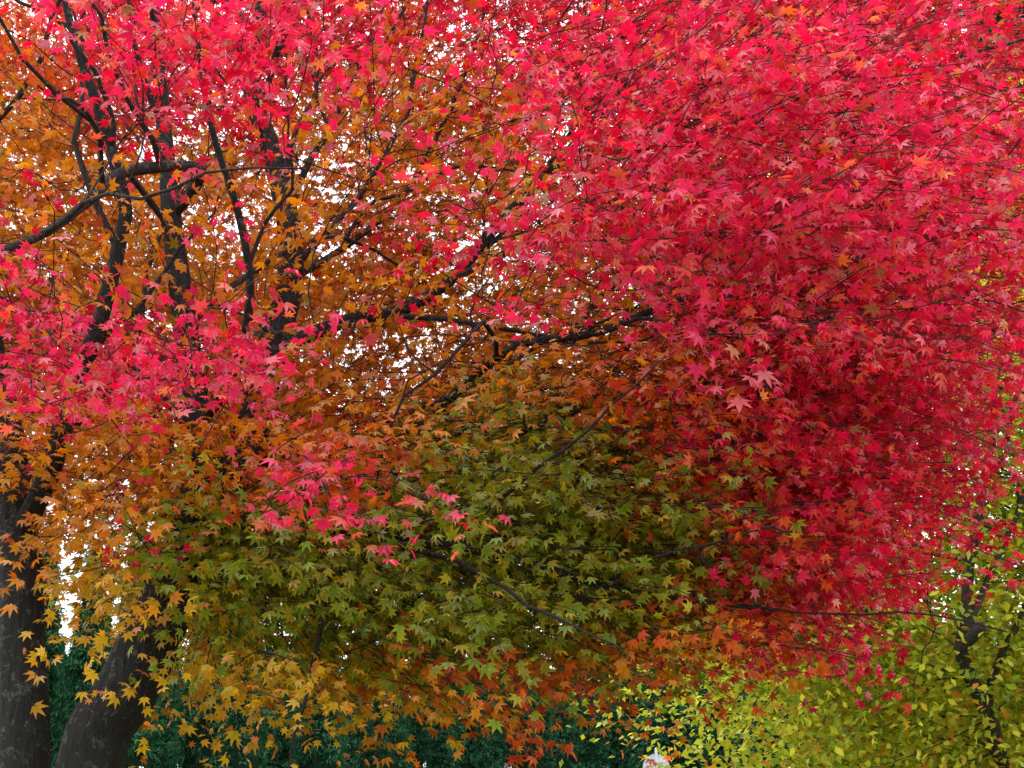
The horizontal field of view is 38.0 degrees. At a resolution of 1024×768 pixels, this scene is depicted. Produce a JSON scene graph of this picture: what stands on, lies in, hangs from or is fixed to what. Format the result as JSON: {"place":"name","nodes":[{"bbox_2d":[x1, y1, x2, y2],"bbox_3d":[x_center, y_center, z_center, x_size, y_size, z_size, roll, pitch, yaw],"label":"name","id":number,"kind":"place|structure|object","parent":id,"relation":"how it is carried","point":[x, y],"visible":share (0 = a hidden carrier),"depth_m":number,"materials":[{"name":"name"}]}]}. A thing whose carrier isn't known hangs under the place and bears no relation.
{"place":"outdoors","nodes":[
{"label":"outdoors","id":0,"kind":"place"},
{"bbox_2d":[0,0,1023,767],"label":"sky","id":1,"kind":"structure","parent":0,"point":[73,599],"materials":[{"name":"white"}]},
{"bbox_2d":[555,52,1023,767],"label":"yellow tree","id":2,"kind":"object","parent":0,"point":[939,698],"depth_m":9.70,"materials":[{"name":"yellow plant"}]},
{"bbox_3d":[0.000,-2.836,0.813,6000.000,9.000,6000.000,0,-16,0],"label":"ground","id":3,"kind":"structure","parent":0,"visible":0},
{"bbox_2d":[41,529,69,765],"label":"cedar tree","id":4,"kind":"object","parent":3,"relation":"on","point":[54,677],"visible":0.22,"depth_m":129.24,"materials":[{"name":"green plant"}]},
{"bbox_2d":[53,613,62,693],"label":"cedar tree","id":5,"kind":"object","parent":3,"relation":"on","point":[56,669],"visible":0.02,"depth_m":223.83,"materials":[{"name":"green plant"}]},
{"bbox_2d":[58,643,65,691],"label":"cedar tree","id":6,"kind":"object","parent":3,"relation":"on","point":[64,649],"visible":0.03,"depth_m":231.73,"materials":[{"name":"green plant"}]},
{"bbox_2d":[53,601,84,767],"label":"cedar tree","id":7,"kind":"object","parent":3,"relation":"on","point":[64,708],"depth_m":197.84,"materials":[{"name":"green plant"}]},
{"bbox_2d":[50,545,114,762],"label":"cedar tree","id":8,"kind":"object","parent":3,"relation":"on","point":[74,683],"visible":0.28,"depth_m":125.15,"materials":[{"name":"green plant"}]},
{"bbox_2d":[104,615,112,655],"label":"cedar tree","id":9,"kind":"object","parent":3,"relation":"on","point":[110,625],"visible":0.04,"depth_m":215.57,"materials":[{"name":"green plant"}]},
{"bbox_2d":[95,542,165,767],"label":"cedar tree","id":10,"kind":"object","parent":3,"relation":"on","point":[133,758],"visible":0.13,"depth_m":119.99,"materials":[{"name":"green plant"}]},
{"bbox_2d":[143,673,181,767],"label":"cedar tree","id":11,"kind":"object","parent":3,"relation":"on","point":[162,721],"visible":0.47,"depth_m":193.44,"materials":[{"name":"green plant"}]},
{"bbox_2d":[151,657,184,767],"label":"cedar tree","id":12,"kind":"object","parent":3,"relation":"on","point":[176,695],"visible":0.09,"depth_m":202.95,"materials":[{"name":"green plant"}]},
{"bbox_2d":[148,643,187,754],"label":"cedar tree","id":13,"kind":"object","parent":3,"relation":"on","point":[180,676],"visible":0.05,"depth_m":224.14,"materials":[{"name":"green plant"}]},
{"bbox_2d":[177,676,191,767],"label":"cedar tree","id":14,"kind":"object","parent":3,"relation":"on","point":[185,719],"visible":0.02,"depth_m":224.38,"materials":[{"name":"green plant"}]},
{"bbox_2d":[165,614,231,767],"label":"cedar tree","id":15,"kind":"object","parent":3,"relation":"on","point":[196,754],"visible":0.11,"depth_m":128.31,"materials":[{"name":"green plant"}]},
{"bbox_2d":[204,634,232,767],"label":"cedar tree","id":16,"kind":"object","parent":3,"relation":"on","point":[214,766],"visible":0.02,"depth_m":191.30,"materials":[{"name":"green plant"}]},
{"bbox_2d":[207,611,273,767],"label":"cedar tree","id":17,"kind":"object","parent":3,"relation":"on","point":[236,756],"visible":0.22,"depth_m":122.90,"materials":[{"name":"green plant"}]},
{"bbox_2d":[263,645,273,659],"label":"cedar tree","id":18,"kind":"object","parent":3,"relation":"on","point":[269,650],"visible":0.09,"depth_m":243.48,"materials":[{"name":"green plant"}]},
{"bbox_2d":[255,677,282,767],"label":"cedar tree","id":19,"kind":"object","parent":3,"relation":"on","point":[271,751],"visible":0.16,"depth_m":193.56,"materials":[{"name":"green plant"}]},
{"bbox_2d":[272,674,291,767],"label":"cedar tree","id":20,"kind":"object","parent":3,"relation":"on","point":[282,739],"visible":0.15,"depth_m":204.23,"materials":[{"name":"green plant"}]},
{"bbox_2d":[284,697,293,767],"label":"cedar tree","id":21,"kind":"object","parent":3,"relation":"on","point":[288,732],"visible":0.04,"depth_m":210.62,"materials":[{"name":"green plant"}]},
{"bbox_2d":[286,683,299,767],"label":"cedar tree","id":22,"kind":"object","parent":3,"relation":"on","point":[292,713],"visible":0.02,"depth_m":223.12,"materials":[{"name":"green plant"}]},
{"bbox_2d":[286,618,303,750],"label":"cedar tree","id":23,"kind":"object","parent":3,"relation":"on","point":[289,690],"visible":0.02,"depth_m":229.32,"materials":[{"name":"green plant"}]},
{"bbox_2d":[292,699,303,767],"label":"cedar tree","id":24,"kind":"object","parent":3,"relation":"on","point":[297,752],"visible":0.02,"depth_m":196.08,"materials":[{"name":"green plant"}]},
{"bbox_2d":[284,628,343,761],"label":"cedar tree","id":25,"kind":"object","parent":3,"relation":"on","point":[296,736],"visible":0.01,"depth_m":204.38,"materials":[{"name":"green plant"}]},
{"bbox_2d":[281,632,354,767],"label":"cedar tree","id":26,"kind":"object","parent":3,"relation":"on","point":[326,757],"visible":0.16,"depth_m":130.31,"materials":[{"name":"green plant"}]},
{"bbox_2d":[339,687,375,767],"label":"cedar tree","id":27,"kind":"object","parent":3,"relation":"on","point":[373,765],"depth_m":203.29,"materials":[{"name":"green plant"}]},
{"bbox_2d":[338,682,379,767],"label":"cedar tree","id":28,"kind":"object","parent":3,"relation":"on","point":[357,738],"visible":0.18,"depth_m":192.23,"materials":[{"name":"green plant"}]},
{"bbox_2d":[371,642,383,762],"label":"cedar tree","id":29,"kind":"object","parent":3,"relation":"on","point":[377,704],"visible":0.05,"depth_m":213.70,"materials":[{"name":"green plant"}]},
{"bbox_2d":[370,654,416,767],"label":"cedar tree","id":30,"kind":"object","parent":3,"relation":"on","point":[393,737],"visible":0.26,"depth_m":192.24,"materials":[{"name":"green plant"}]},
{"bbox_2d":[381,688,415,767],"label":"cedar tree","id":31,"kind":"object","parent":3,"relation":"on","point":[408,725],"visible":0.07,"depth_m":203.34,"materials":[{"name":"green plant"}]},
{"bbox_2d":[406,687,427,767],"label":"cedar tree","id":32,"kind":"object","parent":3,"relation":"on","point":[415,728],"visible":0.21,"depth_m":214.06,"materials":[{"name":"green plant"}]},
{"bbox_2d":[405,656,430,767],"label":"cedar tree","id":33,"kind":"object","parent":3,"relation":"on","point":[423,745],"visible":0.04,"depth_m":219.19,"materials":[{"name":"green plant"}]},
{"bbox_2d":[422,684,430,762],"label":"cedar tree","id":34,"kind":"object","parent":3,"relation":"on","point":[424,723],"visible":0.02,"depth_m":227.99,"materials":[{"name":"green plant"}]},
{"bbox_2d":[424,692,435,759],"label":"cedar tree","id":35,"kind":"object","parent":3,"relation":"on","point":[430,708],"visible":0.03,"depth_m":221.98,"materials":[{"name":"green plant"}]},
{"bbox_2d":[424,676,455,767],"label":"cedar tree","id":36,"kind":"object","parent":3,"relation":"on","point":[438,754],"visible":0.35,"depth_m":202.48,"materials":[{"name":"green plant"}]},
{"bbox_2d":[426,654,459,765],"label":"cedar tree","id":37,"kind":"object","parent":3,"relation":"on","point":[454,686],"visible":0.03,"depth_m":210.56,"materials":[{"name":"green plant"}]},
{"bbox_2d":[444,666,479,767],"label":"cedar tree","id":38,"kind":"object","parent":3,"relation":"on","point":[465,757],"visible":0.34,"depth_m":192.78,"materials":[{"name":"green plant"}]},
{"bbox_2d":[470,642,504,767],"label":"cedar tree","id":39,"kind":"object","parent":3,"relation":"on","point":[479,710],"visible":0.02,"depth_m":206.54,"materials":[{"name":"green plant"}]},
{"bbox_2d":[469,653,506,767],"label":"cedar tree","id":40,"kind":"object","parent":3,"relation":"on","point":[488,753],"visible":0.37,"depth_m":190.99,"materials":[{"name":"green plant"}]},
{"bbox_2d":[489,638,510,767],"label":"cedar tree","id":41,"kind":"object","parent":3,"relation":"on","point":[503,743],"visible":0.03,"depth_m":209.45,"materials":[{"name":"green plant"}]},
{"bbox_2d":[497,688,507,764],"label":"cedar tree","id":42,"kind":"object","parent":3,"relation":"on","point":[502,747],"visible":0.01,"depth_m":222.59,"materials":[{"name":"green plant"}]},
{"bbox_2d":[496,651,513,762],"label":"cedar tree","id":43,"kind":"object","parent":3,"relation":"on","point":[508,745],"visible":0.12,"depth_m":232.50,"materials":[{"name":"green plant"}]},
{"bbox_2d":[0,0,1023,767],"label":"maple tree","id":44,"kind":"object","parent":3,"relation":"on","point":[552,508],"depth_m":3.99,"materials":[{"name":"red plant"}]},
{"bbox_2d":[505,642,523,751],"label":"cedar tree","id":45,"kind":"object","parent":3,"relation":"on","point":[512,703],"visible":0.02,"depth_m":237.12,"materials":[{"name":"green plant"}]},
{"bbox_2d":[502,673,535,767],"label":"cedar tree","id":46,"kind":"object","parent":3,"relation":"on","point":[516,729],"depth_m":219.12,"materials":[{"name":"green plant"}]},
{"bbox_2d":[506,652,548,767],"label":"cedar tree","id":47,"kind":"object","parent":3,"relation":"on","point":[533,747],"visible":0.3,"depth_m":200.10,"materials":[{"name":"green plant"}]},
{"bbox_2d":[533,658,553,767],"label":"cedar tree","id":48,"kind":"object","parent":3,"relation":"on","point":[541,732],"visible":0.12,"depth_m":211.76,"materials":[{"name":"green plant"}]},
{"bbox_2d":[539,655,585,767],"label":"cedar tree","id":49,"kind":"object","parent":3,"relation":"on","point":[564,735],"visible":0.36,"depth_m":192.74,"materials":[{"name":"green plant"}]},
{"bbox_2d":[550,643,584,763],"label":"cedar tree","id":50,"kind":"object","parent":3,"relation":"on","point":[579,706],"visible":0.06,"depth_m":201.40,"materials":[{"name":"green plant"}]},
{"bbox_2d":[576,669,611,767],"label":"cedar tree","id":51,"kind":"object","parent":3,"relation":"on","point":[591,753],"visible":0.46,"depth_m":195.77,"materials":[{"name":"green plant"}]},
{"bbox_2d":[580,614,611,764],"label":"cedar tree","id":52,"kind":"object","parent":3,"relation":"on","point":[606,741],"visible":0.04,"depth_m":212.11,"materials":[{"name":"green plant"}]},
{"bbox_2d":[601,644,617,767],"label":"cedar tree","id":53,"kind":"object","parent":3,"relation":"on","point":[607,701],"visible":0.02,"depth_m":232.78,"materials":[{"name":"green plant"}]},
{"bbox_2d":[605,680,634,767],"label":"cedar tree","id":54,"kind":"object","parent":3,"relation":"on","point":[617,760],"visible":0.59,"depth_m":202.95,"materials":[{"name":"green plant"}]},
{"bbox_2d":[608,638,642,767],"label":"cedar tree","id":55,"kind":"object","parent":3,"relation":"on","point":[634,702],"visible":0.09,"depth_m":211.36,"materials":[{"name":"green plant"}]},
{"bbox_2d":[626,658,676,767],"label":"cedar tree","id":56,"kind":"object","parent":3,"relation":"on","point":[644,745],"visible":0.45,"depth_m":191.55,"materials":[{"name":"green plant"}]},
{"bbox_2d":[643,748,669,767],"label":"dome","id":57,"kind":"structure","parent":3,"relation":"on","point":[657,758],"depth_m":33.74,"materials":[{"name":"white"}]},
{"bbox_2d":[629,664,685,762],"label":"cedar tree","id":58,"kind":"object","parent":3,"relation":"on","point":[667,715],"visible":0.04,"depth_m":203.09,"materials":[{"name":"green plant"}]},
{"bbox_2d":[669,662,685,767],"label":"cedar tree","id":59,"kind":"object","parent":3,"relation":"on","point":[672,763],"visible":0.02,"depth_m":207.22,"materials":[{"name":"green plant"}]},
{"bbox_2d":[674,674,715,767],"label":"cedar tree","id":60,"kind":"object","parent":3,"relation":"on","point":[691,741],"visible":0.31,"depth_m":195.37,"materials":[{"name":"green plant"}]},
{"bbox_2d":[683,649,732,765],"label":"cedar tree","id":61,"kind":"object","parent":3,"relation":"on","point":[719,751],"visible":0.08,"depth_m":205.15,"materials":[{"name":"green plant"}]},
{"bbox_2d":[716,666,735,767],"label":"cedar tree","id":62,"kind":"object","parent":3,"relation":"on","point":[719,765],"visible":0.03,"depth_m":212.12,"materials":[{"name":"green plant"}]},
{"bbox_2d":[728,638,775,767],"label":"cedar tree","id":63,"kind":"object","parent":3,"relation":"on","point":[744,695],"visible":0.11,"depth_m":192.53,"materials":[{"name":"green plant"}]},
{"bbox_2d":[757,656,798,767],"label":"cedar tree","id":64,"kind":"object","parent":3,"relation":"on","point":[775,737],"depth_m":192.12,"materials":[{"name":"green plant"}]},
{"bbox_2d":[800,661,829,766],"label":"cedar tree","id":65,"kind":"object","parent":3,"relation":"on","point":[812,741],"visible":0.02,"depth_m":200.71,"materials":[{"name":"green plant"}]},
{"bbox_2d":[935,1,1023,225],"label":"cedar tree","id":66,"kind":"object","parent":3,"relation":"on","point":[1000,18],"visible":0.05,"depth_m":32.22,"materials":[{"name":"green plant"}]}
]}

